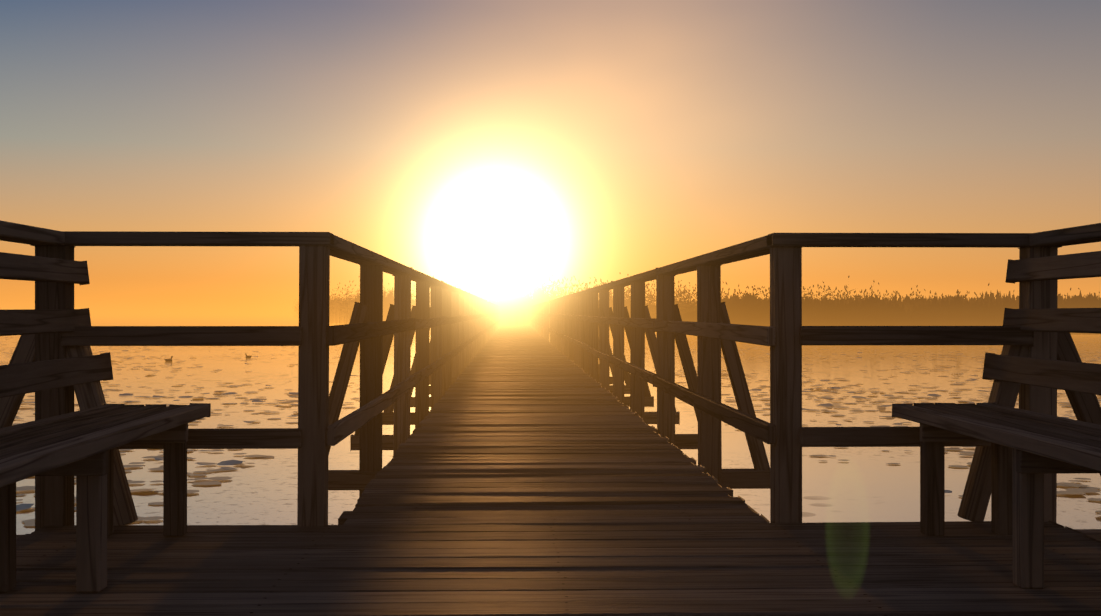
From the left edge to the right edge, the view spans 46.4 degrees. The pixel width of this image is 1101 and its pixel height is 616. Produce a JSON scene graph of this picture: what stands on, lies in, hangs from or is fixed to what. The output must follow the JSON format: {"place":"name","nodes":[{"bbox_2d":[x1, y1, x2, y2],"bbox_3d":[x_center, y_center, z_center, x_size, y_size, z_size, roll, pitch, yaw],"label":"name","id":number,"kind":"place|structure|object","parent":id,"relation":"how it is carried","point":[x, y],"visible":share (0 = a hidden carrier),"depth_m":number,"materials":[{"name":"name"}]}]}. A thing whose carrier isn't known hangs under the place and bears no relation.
{"place":"outdoors","nodes":[
{"label":"outdoors","id":0,"kind":"place"},
{"bbox_2d":[0,325,1100,615],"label":"boardwalk deck","id":1,"kind":"structure","parent":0,"point":[526,471],"depth_m":4.43,"materials":[{"name":"brown wood"}]},
{"bbox_2d":[0,252,210,592],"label":"bench","id":2,"kind":"object","parent":1,"relation":"on","point":[80,445],"visible":0.98,"depth_m":4.15,"materials":[{"name":"brown wood"}]},
{"bbox_2d":[0,220,1100,540],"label":"boardwalk railing","id":3,"kind":"object","parent":1,"relation":"on","point":[576,326],"visible":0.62,"depth_m":5.00,"materials":[{"name":"brown wood"}]},
{"bbox_2d":[892,251,1100,587],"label":"bench","id":4,"kind":"object","parent":1,"relation":"on","point":[1029,449],"visible":1,"depth_m":4.43,"materials":[{"name":"brown wood"}]},
{"bbox_2d":[0,312,1100,534],"bbox_3d":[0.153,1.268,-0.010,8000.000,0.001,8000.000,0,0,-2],"label":"lake water","id":5,"kind":"structure","parent":0,"point":[865,484],"depth_m":16.14,"materials":[{"name":"orange liquid"}]},
{"bbox_2d":[292,274,536,324],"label":"reed belt","id":6,"kind":"object","parent":5,"relation":"in","point":[340,310],"visible":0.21,"depth_m":116.47,"materials":[{"name":"orange plant"}]},
{"bbox_2d":[450,281,499,301],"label":"reed belt","id":7,"kind":"object","parent":5,"relation":"on","point":[478,292],"visible":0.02,"depth_m":110.18,"materials":[{"name":"plant"}]},
{"bbox_2d":[0,331,1100,525],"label":"lily pads","id":8,"kind":"object","parent":5,"relation":"on","point":[1082,488],"visible":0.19,"depth_m":17.05,"materials":[{"name":"green plant"}]},
{"bbox_2d":[413,272,723,330],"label":"reed belt","id":9,"kind":"object","parent":5,"relation":"on","point":[515,309],"visible":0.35,"depth_m":78.71,"materials":[{"name":"yellow plant"}]},
{"bbox_2d":[645,276,1100,334],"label":"reed belt","id":10,"kind":"object","parent":5,"relation":"on","point":[824,310],"visible":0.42,"depth_m":71.32,"materials":[{"name":"brown plant"}]},
{"bbox_2d":[0,0,1100,311],"label":"sky","id":11,"kind":"structure","parent":0,"point":[460,140],"materials":[{"name":"orange"}]}
]}

